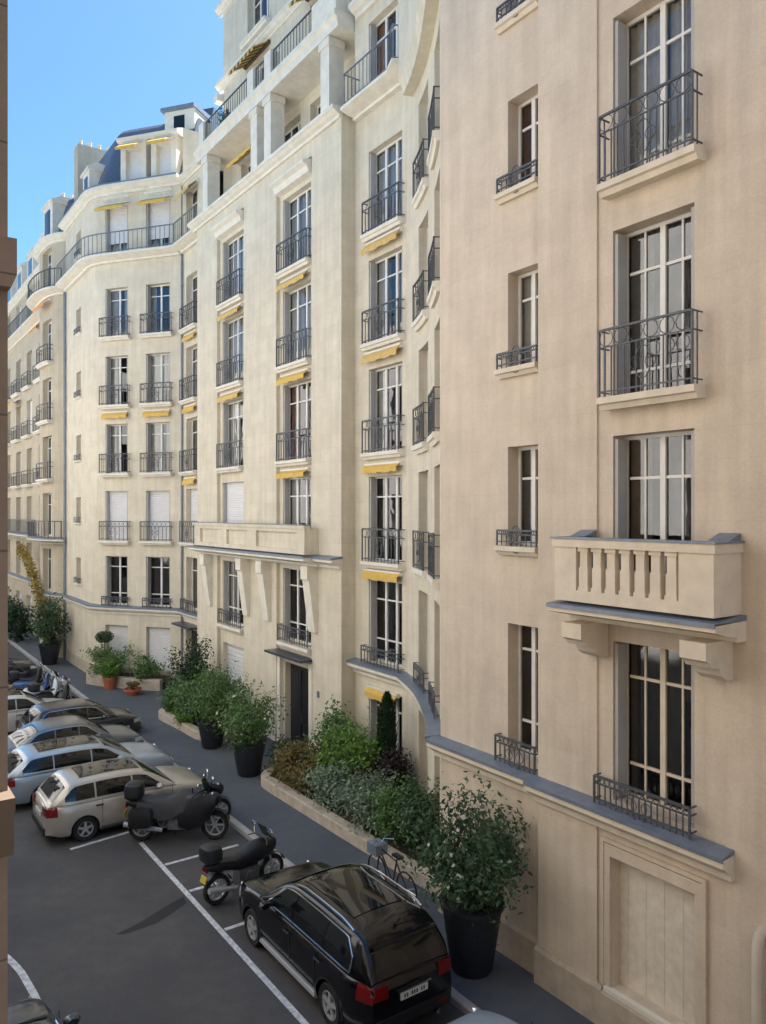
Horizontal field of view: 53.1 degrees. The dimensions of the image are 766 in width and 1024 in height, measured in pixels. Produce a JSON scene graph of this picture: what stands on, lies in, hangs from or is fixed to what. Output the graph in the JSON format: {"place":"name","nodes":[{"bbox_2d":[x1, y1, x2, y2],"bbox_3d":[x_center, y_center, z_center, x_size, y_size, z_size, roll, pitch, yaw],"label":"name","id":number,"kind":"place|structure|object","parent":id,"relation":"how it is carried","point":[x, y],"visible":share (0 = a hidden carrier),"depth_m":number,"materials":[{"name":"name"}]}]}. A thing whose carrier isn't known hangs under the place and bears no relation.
{"place":"outdoors","nodes":[
{"label":"outdoors","id":0,"kind":"place"},
{"bbox_2d":[0,0,16,1023],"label":"apartment building","id":1,"kind":"structure","parent":0,"point":[8,260],"depth_m":2.36,"materials":[{"name":"brown stone"}]},
{"bbox_2d":[8,0,222,267],"label":"sky","id":2,"kind":"structure","parent":0,"point":[93,71],"materials":[{"name":"blue"}]},
{"bbox_2d":[8,642,464,1023],"bbox_3d":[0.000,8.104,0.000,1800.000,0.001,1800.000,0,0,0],"label":"road","id":3,"kind":"structure","parent":0,"point":[72,913],"depth_m":14.52,"materials":[{"name":"grey asphalt"}]},
{"bbox_2d":[8,658,36,676],"bbox_3d":[-18.896,7.369,36.367,4.371,1.462,2.210,0,0,-35],"label":"parked car","id":4,"kind":"object","parent":3,"relation":"on","point":[21,665],"visible":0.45,"depth_m":36.70,"materials":[{"name":"grey paint"}]},
{"bbox_2d":[8,954,40,999],"bbox_3d":[-5.336,8.099,11.756,1.020,0.001,9.343,0,0,-44],"label":"road marking","id":5,"kind":"object","parent":3,"relation":"on","point":[24,977],"visible":0.66,"depth_m":13.30,"materials":[{"name":"paint"}]},
{"bbox_2d":[8,660,49,689],"bbox_3d":[-16.054,7.435,34.581,1.970,1.330,0.796,0,0,-35],"label":"scooter","id":6,"kind":"object","parent":3,"relation":"on","point":[38,678],"visible":0.39,"depth_m":34.50,"materials":[{"name":"black plastic"}]},
{"bbox_2d":[9,666,52,690],"bbox_3d":[-15.188,7.435,33.359,1.970,1.330,0.796,0,0,-30],"label":"scooter","id":7,"kind":"object","parent":3,"relation":"on","point":[14,675],"visible":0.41,"depth_m":33.02,"materials":[{"name":"blue plastic"}]},
{"bbox_2d":[8,690,62,733],"bbox_3d":[-13.559,7.339,28.138,4.471,1.522,2.210,0,0,-35],"label":"parked car","id":8,"kind":"object","parent":3,"relation":"on","point":[20,703],"visible":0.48,"depth_m":27.57,"materials":[{"name":"beige paint"}]},
{"bbox_2d":[8,192,73,657],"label":"apartment building","id":9,"kind":"structure","parent":3,"relation":"on","point":[35,410],"depth_m":44.41,"materials":[{"name":"white paint"}]},
{"bbox_2d":[16,541,46,617],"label":"climbing vine","id":10,"kind":"object","parent":9,"relation":"attached to","point":[28,563],"visible":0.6,"depth_m":44.54,"materials":[{"name":"yellow plant"}]},
{"bbox_2d":[48,549,51,590],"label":"window","id":11,"kind":"structure","parent":9,"relation":"in","point":[49,550],"depth_m":43.91,"materials":[{"name":"white paint"}]},
{"bbox_2d":[48,493,51,535],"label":"window","id":12,"kind":"structure","parent":9,"relation":"in","point":[49,495],"depth_m":43.91,"materials":[{"name":"white paint"}]},
{"bbox_2d":[48,437,51,478],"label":"window","id":13,"kind":"structure","parent":9,"relation":"in","point":[50,438],"depth_m":43.91,"materials":[{"name":"grey glass"}]},
{"bbox_2d":[20,670,62,697],"bbox_3d":[-14.292,7.435,32.272,0.796,1.330,1.965,0,0,45],"label":"scooter","id":14,"kind":"object","parent":3,"relation":"on","point":[55,685],"visible":0.37,"depth_m":32.51,"materials":[{"name":"white plastic"}]},
{"bbox_2d":[8,996,80,1023],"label":"parked car","id":15,"kind":"object","parent":3,"relation":"on","point":[30,1010],"visible":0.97,"depth_m":10.93,"materials":[{"name":"grey paint"}]},
{"bbox_2d":[27,675,77,698],"bbox_3d":[-13.404,7.435,31.186,1.970,1.330,0.796,0,0,-43],"label":"scooter","id":16,"kind":"object","parent":3,"relation":"on","point":[33,687],"visible":0.42,"depth_m":30.94,"materials":[{"name":"black plastic"}]},
{"bbox_2d":[8,715,143,753],"bbox_3d":[-10.133,7.369,24.683,4.471,1.462,2.210,0,0,-35],"label":"parked car","id":17,"kind":"object","parent":3,"relation":"on","point":[52,728],"visible":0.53,"depth_m":24.24,"materials":[{"name":"grey paint"}]},
{"bbox_2d":[15,698,140,730],"bbox_3d":[-10.727,7.369,27.080,3.971,1.462,2.135,0,0,-35],"label":"parked car","id":18,"kind":"object","parent":3,"relation":"on","point":[94,711],"visible":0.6,"depth_m":26.62,"materials":[{"name":"grey paint"}]},
{"bbox_2d":[8,735,173,803],"bbox_3d":[-8.712,7.364,22.503,4.771,1.472,2.258,0,0,-35],"label":"parked car","id":19,"kind":"object","parent":3,"relation":"on","point":[32,767],"visible":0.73,"depth_m":21.62,"materials":[{"name":"paint"}]},
{"bbox_2d":[31,758,201,840],"bbox_3d":[-6.832,7.349,20.281,4.321,1.502,2.258,0,0,-35],"label":"parked car","id":20,"kind":"object","parent":3,"relation":"on","point":[83,802],"visible":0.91,"depth_m":19.21,"materials":[{"name":"beige paint"}]},
{"bbox_2d":[55,102,219,683],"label":"apartment building","id":21,"kind":"structure","parent":3,"relation":"on","point":[118,282],"depth_m":36.59,"materials":[{"name":"paint"}]},
{"bbox_2d":[106,556,127,604],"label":"window","id":22,"kind":"structure","parent":21,"relation":"in","point":[116,566],"depth_m":37.21,"materials":[{"name":"glass"}]},
{"bbox_2d":[106,491,127,539],"bbox_3d":[-12.655,0.175,36.743,1.258,2.350,0.310,0,0,19],"label":"window","id":23,"kind":"structure","parent":21,"relation":"in","point":[116,501],"depth_m":36.81,"materials":[{"name":"white paint"}]},
{"bbox_2d":[106,424,127,472],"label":"window","id":24,"kind":"structure","parent":21,"relation":"in","point":[116,435],"depth_m":37.07,"materials":[{"name":"grey glass"}]},
{"bbox_2d":[106,356,127,404],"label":"window","id":25,"kind":"structure","parent":21,"relation":"in","point":[116,367],"depth_m":37.04,"materials":[{"name":"grey glass"}]},
{"bbox_2d":[106,288,127,335],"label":"window","id":26,"kind":"structure","parent":21,"relation":"in","point":[116,300],"depth_m":37.00,"materials":[{"name":"glass"}]},
{"bbox_2d":[106,205,127,252],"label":"window","id":27,"kind":"structure","parent":21,"relation":"in","point":[116,219],"depth_m":36.81,"materials":[{"name":"white paint"}]},
{"bbox_2d":[109,625,127,666],"bbox_3d":[-12.639,6.478,36.785,1.218,2.156,0.048,0,0,19],"label":"window","id":28,"kind":"structure","parent":21,"relation":"in","point":[120,632],"depth_m":36.76,"materials":[{"name":"white paint"}]},
{"bbox_2d":[147,557,169,606],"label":"window","id":29,"kind":"structure","parent":21,"relation":"in","point":[158,568],"depth_m":37.30,"materials":[{"name":"glass"}]},
{"bbox_2d":[147,491,169,540],"bbox_3d":[-10.473,0.175,36.035,1.321,2.350,0.306,0,0,18],"label":"window","id":30,"kind":"structure","parent":21,"relation":"in","point":[158,502],"depth_m":36.09,"materials":[{"name":"white paint"}]},
{"bbox_2d":[147,423,169,471],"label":"window","id":31,"kind":"structure","parent":21,"relation":"in","point":[158,434],"depth_m":36.31,"materials":[{"name":"grey glass"}]},
{"bbox_2d":[147,353,169,402],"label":"window","id":32,"kind":"structure","parent":21,"relation":"in","point":[158,365],"depth_m":36.27,"materials":[{"name":"white paint"}]},
{"bbox_2d":[147,284,169,332],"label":"window","id":33,"kind":"structure","parent":21,"relation":"in","point":[158,297],"depth_m":36.42,"materials":[{"name":"glass"}]},
{"bbox_2d":[149,627,169,669],"bbox_3d":[-10.457,6.478,36.084,1.281,2.156,0.032,0,0,18],"label":"window","id":34,"kind":"structure","parent":21,"relation":"in","point":[159,638],"depth_m":36.09,"materials":[{"name":"white paint"}]},
{"bbox_2d":[147,199,181,247],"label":"window","id":35,"kind":"structure","parent":21,"relation":"in","point":[158,213],"depth_m":36.13,"materials":[{"name":"white paint"}]},
{"bbox_2d":[117,896,185,933],"bbox_3d":[-4.519,8.100,15.321,0.349,0.001,1.727,0,0,32],"label":"road stain","id":36,"kind":"object","parent":3,"relation":"on","point":[161,914],"visible":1,"depth_m":15.34,"materials":[{"name":"asphalt"}]},
{"bbox_2d":[123,773,229,840],"bbox_3d":[-5.096,7.342,18.946,2.590,1.516,0.941,0,0,-2],"label":"motorcycle","id":37,"kind":"object","parent":3,"relation":"on","point":[187,809],"visible":1,"depth_m":18.73,"materials":[{"name":"black metal"}]},
{"bbox_2d":[155,769,231,830],"bbox_3d":[-4.895,7.435,19.749,2.031,1.330,0.796,0,0,-25],"label":"motorcycle","id":38,"kind":"object","parent":3,"relation":"on","point":[219,786],"visible":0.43,"depth_m":19.93,"materials":[{"name":"black metal"}]},
{"bbox_2d":[139,842,308,1023],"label":"road marking","id":39,"kind":"object","parent":3,"relation":"on","point":[297,1015],"visible":1,"depth_m":14.41,"materials":[{"name":"paint"}]},
{"bbox_2d":[199,820,284,904],"bbox_3d":[-2.944,7.435,16.297,2.037,1.330,0.796,0,0,-43],"label":"motorcycle","id":40,"kind":"object","parent":3,"relation":"on","point":[242,864],"visible":0.92,"depth_m":16.08,"materials":[{"name":"black metal"}]},
{"bbox_2d":[8,639,480,1014],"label":"kerb","id":41,"kind":"structure","parent":3,"relation":"on","point":[462,1003],"depth_m":19.06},
{"bbox_2d":[171,0,440,858],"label":"apartment building","id":42,"kind":"structure","parent":3,"relation":"on","point":[307,244],"depth_m":24.30,"materials":[{"name":"paint"}]},
{"bbox_2d":[191,489,196,540],"bbox_3d":[-8.386,0.150,34.681,0.117,2.400,1.400,0,0,-35],"label":"window","id":43,"kind":"structure","parent":42,"relation":"in","point":[193,491],"depth_m":34.96,"materials":[{"name":"white paint"}]},
{"bbox_2d":[192,558,196,609],"bbox_3d":[-8.324,3.250,34.724,0.169,2.400,1.400,0,0,-35],"label":"window","id":44,"kind":"structure","parent":42,"relation":"in","point":[194,560],"depth_m":35.21,"materials":[{"name":"glass"}]},
{"bbox_2d":[192,418,196,470],"bbox_3d":[-8.324,-3.050,34.724,0.169,2.400,1.400,0,0,-35],"label":"window","id":45,"kind":"structure","parent":42,"relation":"in","point":[194,422],"depth_m":35.21,"materials":[{"name":"grey glass"}]},
{"bbox_2d":[192,347,196,396],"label":"window","id":46,"kind":"structure","parent":42,"relation":"in","point":[194,351],"depth_m":35.21,"materials":[{"name":"white paint"}]},
{"bbox_2d":[192,275,196,322],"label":"window","id":47,"kind":"structure","parent":42,"relation":"in","point":[194,280],"depth_m":35.21,"materials":[{"name":"white paint"}]},
{"bbox_2d":[192,180,222,219],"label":"window","id":48,"kind":"structure","parent":42,"relation":"in","point":[195,193],"depth_m":35.12,"materials":[{"name":"glass"}]},
{"bbox_2d":[223,561,243,625],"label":"window","id":49,"kind":"structure","parent":42,"relation":"in","point":[231,593],"depth_m":30.78,"materials":[{"name":"white glass"}]},
{"bbox_2d":[223,482,243,522],"bbox_3d":[-5.776,0.110,30.040,0.170,2.560,1.968,0,0,-35],"label":"window","id":50,"kind":"structure","parent":42,"relation":"in","point":[233,493],"depth_m":30.32,"materials":[{"name":"white paint"}]},
{"bbox_2d":[223,399,243,466],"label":"window","id":51,"kind":"structure","parent":42,"relation":"in","point":[233,413],"depth_m":30.78,"materials":[{"name":"grey glass"}]},
{"bbox_2d":[223,316,243,384],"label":"window","id":52,"kind":"structure","parent":42,"relation":"in","point":[233,332],"depth_m":30.76,"materials":[{"name":"grey glass"}]},
{"bbox_2d":[223,233,243,301],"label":"window","id":53,"kind":"structure","parent":42,"relation":"in","point":[233,253],"depth_m":30.74,"materials":[{"name":"grey glass"}]},
{"bbox_2d":[254,0,268,25],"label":"window","id":54,"kind":"structure","parent":42,"relation":"in","point":[261,7],"depth_m":31.12,"materials":[{"name":"white glass"}]},
{"bbox_2d":[284,121,300,142],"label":"window","id":55,"kind":"structure","parent":42,"relation":"in","point":[296,128],"depth_m":28.78,"materials":[{"name":"white paint"}]},
{"bbox_2d":[284,568,310,644],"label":"window","id":56,"kind":"structure","parent":42,"relation":"in","point":[295,616],"depth_m":26.67,"materials":[{"name":"glass"}]},
{"bbox_2d":[284,477,310,528],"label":"window","id":57,"kind":"structure","parent":42,"relation":"in","point":[297,491],"depth_m":26.58,"materials":[{"name":"grey glass"}]},
{"bbox_2d":[284,381,310,459],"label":"window","id":58,"kind":"structure","parent":42,"relation":"in","point":[297,398],"depth_m":26.61,"materials":[{"name":"grey glass"}]},
{"bbox_2d":[284,283,310,363],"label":"window","id":59,"kind":"structure","parent":42,"relation":"in","point":[297,304],"depth_m":26.28,"materials":[{"name":"grey glass"}]},
{"bbox_2d":[284,187,310,267],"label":"window","id":60,"kind":"structure","parent":42,"relation":"in","point":[297,213],"depth_m":26.23,"materials":[{"name":"grey glass"}]},
{"bbox_2d":[291,663,307,749],"bbox_3d":[-2.712,6.575,25.894,0.160,2.850,1.700,0,0,-35],"label":"entrance door","id":61,"kind":"structure","parent":42,"relation":"in","point":[299,675],"depth_m":26.02,"materials":[{"name":"black metal"}]},
{"bbox_2d":[370,6,397,79],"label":"window","id":62,"kind":"structure","parent":42,"relation":"in","point":[378,32],"depth_m":22.89,"materials":[{"name":"grey glass"}]},
{"bbox_2d":[370,580,401,666],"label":"window","id":63,"kind":"structure","parent":42,"relation":"in","point":[385,597],"depth_m":22.99,"materials":[{"name":"glass"}]},
{"bbox_2d":[370,475,401,562],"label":"window","id":64,"kind":"structure","parent":42,"relation":"in","point":[386,491],"depth_m":23.01,"materials":[{"name":"glass"}]},
{"bbox_2d":[370,364,401,451],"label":"window","id":65,"kind":"structure","parent":42,"relation":"in","point":[385,383],"depth_m":22.92,"materials":[{"name":"grey glass"}]},
{"bbox_2d":[370,250,401,340],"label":"window","id":66,"kind":"structure","parent":42,"relation":"in","point":[386,273],"depth_m":22.89,"materials":[{"name":"grey glass"}]},
{"bbox_2d":[370,136,401,229],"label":"window","id":67,"kind":"structure","parent":42,"relation":"in","point":[386,165],"depth_m":22.63,"materials":[{"name":"grey glass"}]},
{"bbox_2d":[370,696,401,764],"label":"window","id":68,"kind":"structure","parent":42,"relation":"in","point":[374,704],"depth_m":22.92,"materials":[{"name":"white paint"}]},
{"bbox_2d":[239,861,450,1023],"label":"parked car","id":69,"kind":"object","parent":3,"relation":"on","point":[349,943],"visible":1,"depth_m":12.29,"materials":[{"name":"black paint"}]},
{"bbox_2d":[446,1008,531,1023],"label":"parked car","id":70,"kind":"object","parent":3,"relation":"on","point":[475,1016],"visible":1,"depth_m":11.00,"materials":[{"name":"paint"}]},
{"bbox_2d":[425,0,765,1023],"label":"apartment building","id":71,"kind":"structure","parent":3,"relation":"on","point":[603,440],"depth_m":11.91,"materials":[{"name":"stone"}]},
{"bbox_2d":[518,625,537,756],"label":"window","id":72,"kind":"structure","parent":71,"relation":"in","point":[527,636],"depth_m":13.95,"materials":[{"name":"black glass"}]},
{"bbox_2d":[518,446,537,545],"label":"window","id":73,"kind":"structure","parent":71,"relation":"in","point":[527,456],"depth_m":13.91,"materials":[{"name":"glass"}]},
{"bbox_2d":[518,269,537,364],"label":"window","id":74,"kind":"structure","parent":71,"relation":"in","point":[528,282],"depth_m":13.90,"materials":[{"name":"white paint"}]},
{"bbox_2d":[518,94,537,182],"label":"window","id":75,"kind":"structure","parent":71,"relation":"in","point":[528,110],"depth_m":13.91,"materials":[{"name":"white glass"}]},
{"bbox_2d":[615,642,693,823],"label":"window","id":76,"kind":"structure","parent":71,"relation":"in","point":[654,687],"depth_m":11.94,"materials":[{"name":"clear glass"}]},
{"bbox_2d":[615,430,693,573],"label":"window","id":77,"kind":"structure","parent":71,"relation":"in","point":[654,473],"depth_m":11.82,"materials":[{"name":"grey glass"}]},
{"bbox_2d":[615,207,693,394],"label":"window","id":78,"kind":"structure","parent":71,"relation":"in","point":[654,264],"depth_m":11.80,"materials":[{"name":"glass"}]},
{"bbox_2d":[615,0,693,176],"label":"window","id":79,"kind":"structure","parent":71,"relation":"in","point":[655,47],"depth_m":11.65,"materials":[{"name":"grey glass"}]},
{"bbox_2d":[8,629,594,1023],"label":"pavement","id":80,"kind":"structure","parent":0,"point":[507,987],"depth_m":19.50,"materials":[{"name":"grey asphalt"}]},
{"bbox_2d":[8,601,35,641],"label":"shrub","id":81,"kind":"object","parent":80,"relation":"on","point":[17,621],"visible":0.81,"depth_m":47.35,"materials":[{"name":"green plant"}]},
{"bbox_2d":[25,585,71,664],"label":"potted shrub","id":82,"kind":"object","parent":80,"relation":"on","point":[45,626],"visible":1,"depth_m":39.88,"materials":[{"name":"green plant"}]},
{"bbox_2d":[95,653,122,689],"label":"potted plant","id":83,"kind":"object","parent":80,"relation":"on","point":[109,677],"visible":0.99,"depth_m":34.31,"materials":[{"name":"green plant"}]},
{"bbox_2d":[86,671,169,690],"bbox_3d":[-11.903,7.750,35.344,4.447,0.500,1.447,0,0,17],"label":"planting bed","id":84,"kind":"object","parent":80,"relation":"on","point":[153,684],"visible":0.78,"depth_m":34.67,"materials":[{"name":"stone"}]},
{"bbox_2d":[95,630,113,647],"bbox_3d":[-13.089,6.576,35.951,0.892,2.048,0.882,0,0,0],"label":"topiary tree","id":85,"kind":"object","parent":84,"relation":"on","point":[105,636],"visible":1,"depth_m":35.76,"materials":[{"name":"green plant"}]},
{"bbox_2d":[80,640,135,677],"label":"shrub","id":86,"kind":"object","parent":84,"relation":"in","point":[100,655],"visible":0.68,"depth_m":35.28,"materials":[{"name":"green plant"}]},
{"bbox_2d":[129,650,169,682],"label":"shrub","id":87,"kind":"object","parent":84,"relation":"in","point":[148,669],"visible":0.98,"depth_m":34.48,"materials":[{"name":"green plant"}]},
{"bbox_2d":[123,681,141,695],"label":"potted plant","id":88,"kind":"object","parent":80,"relation":"on","point":[133,689],"visible":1,"depth_m":33.28,"materials":[{"name":"green plant"}]},
{"bbox_2d":[159,708,250,739],"bbox_3d":[-6.733,7.840,28.806,2.302,0.320,4.400,0,0,-35],"label":"planting bed","id":89,"kind":"object","parent":80,"relation":"on","point":[190,729],"visible":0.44,"depth_m":27.86,"materials":[{"name":"stone"}]},
{"bbox_2d":[156,685,184,713],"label":"shrub","id":90,"kind":"object","parent":89,"relation":"on","point":[165,702],"visible":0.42,"depth_m":29.32,"materials":[{"name":"green plant"}]},
{"bbox_2d":[170,708,197,728],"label":"shrub","id":91,"kind":"object","parent":89,"relation":"in","point":[182,718],"visible":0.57,"depth_m":27.95,"materials":[{"name":"green plant"}]},
{"bbox_2d":[165,666,206,721],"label":"shrub","id":92,"kind":"object","parent":89,"relation":"in","point":[176,692],"visible":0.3,"depth_m":28.36,"materials":[{"name":"green plant"}]},
{"bbox_2d":[164,630,216,696],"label":"shrub","id":93,"kind":"object","parent":89,"relation":"in","point":[195,658],"visible":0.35,"depth_m":29.87,"materials":[{"name":"green plant"}]},
{"bbox_2d":[174,675,243,722],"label":"shrub","id":94,"kind":"object","parent":89,"relation":"in","point":[189,709],"visible":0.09,"depth_m":27.45,"materials":[{"name":"green plant"}]},
{"bbox_2d":[174,659,252,749],"bbox_3d":[-5.846,6.507,26.010,2.872,2.945,2.283,0,0,1],"label":"potted shrub","id":95,"kind":"object","parent":80,"relation":"on","point":[210,740],"visible":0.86,"depth_m":25.72,"materials":[{"name":"green plant"}]},
{"bbox_2d":[202,674,290,777],"bbox_3d":[-4.078,6.535,23.564,2.739,2.890,2.658,0,0,-35],"label":"potted shrub","id":96,"kind":"object","parent":80,"relation":"on","point":[247,748],"visible":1,"depth_m":23.02,"materials":[{"name":"green plant"}]},
{"bbox_2d":[261,761,437,896],"bbox_3d":[-0.114,7.840,19.965,2.897,0.320,8.885,0,0,-36],"label":"planting bed","id":97,"kind":"object","parent":80,"relation":"on","point":[320,815],"visible":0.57,"depth_m":19.04,"materials":[{"name":"stone"}]},
{"bbox_2d":[261,734,307,772],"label":"shrub","id":98,"kind":"object","parent":97,"relation":"on","point":[277,742],"visible":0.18,"depth_m":22.72,"materials":[{"name":"green plant"}]},
{"bbox_2d":[262,736,333,789],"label":"shrub","id":99,"kind":"object","parent":97,"relation":"on","point":[290,760],"visible":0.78,"depth_m":21.61,"materials":[{"name":"brown plant"}]},
{"bbox_2d":[284,748,334,795],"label":"shrub","id":100,"kind":"object","parent":97,"relation":"on","point":[304,773],"visible":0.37,"depth_m":20.86,"materials":[{"name":"green plant"}]},
{"bbox_2d":[302,694,359,766],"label":"shrub","id":101,"kind":"object","parent":97,"relation":"on","point":[335,718],"visible":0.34,"depth_m":22.40,"materials":[{"name":"green plant"}]},
{"bbox_2d":[294,754,381,809],"bbox_3d":[-1.136,7.158,20.375,2.330,1.436,2.083,0,0,0],"label":"shrub","id":102,"kind":"object","parent":97,"relation":"on","point":[325,782],"visible":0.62,"depth_m":19.93,"materials":[{"name":"green plant"}]},
{"bbox_2d":[305,707,398,796],"bbox_3d":[-0.852,6.753,20.941,2.583,2.920,2.412,0,0,0],"label":"shrub","id":103,"kind":"object","parent":97,"relation":"on","point":[355,746],"visible":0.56,"depth_m":20.67,"materials":[{"name":"green plant"}]},
{"bbox_2d":[322,762,400,837],"bbox_3d":[-0.406,7.197,19.009,2.318,1.767,2.209,0,0,0],"label":"shrub","id":104,"kind":"object","parent":97,"relation":"in","point":[354,798],"visible":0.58,"depth_m":18.79,"materials":[{"name":"green plant"}]},
{"bbox_2d":[343,745,419,808],"bbox_3d":[-0.018,7.072,20.160,2.046,1.946,1.893,0,0,0],"label":"shrub","id":105,"kind":"object","parent":97,"relation":"on","point":[395,761],"visible":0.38,"depth_m":19.97,"materials":[{"name":"purple plant"}]},
{"bbox_2d":[376,690,398,785],"bbox_3d":[0.112,6.270,20.599,0.643,2.979,0.642,0,0,0],"label":"cypress","id":106,"kind":"object","parent":97,"relation":"on","point":[386,715],"visible":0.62,"depth_m":20.46,"materials":[{"name":"green plant"}]},
{"bbox_2d":[364,771,428,854],"bbox_3d":[0.391,7.055,18.121,1.708,1.890,2.024,0,0,0],"label":"shrub","id":107,"kind":"object","parent":97,"relation":"in","point":[387,803],"visible":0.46,"depth_m":17.93,"materials":[{"name":"green plant"}]},
{"bbox_2d":[388,775,439,854],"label":"shrub","id":108,"kind":"object","parent":97,"relation":"on","point":[412,811],"visible":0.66,"depth_m":17.07,"materials":[{"name":"green plant"}]},
{"bbox_2d":[367,838,416,901],"bbox_3d":[0.176,7.468,15.931,0.573,1.041,1.736,0,0,-35],"label":"bicycle","id":109,"kind":"object","parent":80,"relation":"on","point":[377,847],"visible":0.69,"depth_m":16.14,"materials":[{"name":"black metal"}]},
{"bbox_2d":[395,770,533,979],"bbox_3d":[1.487,6.268,13.382,2.582,3.424,2.938,0,0,-35],"label":"potted shrub","id":110,"kind":"object","parent":80,"relation":"on","point":[471,905],"visible":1,"depth_m":13.01,"materials":[{"name":"green plant"}]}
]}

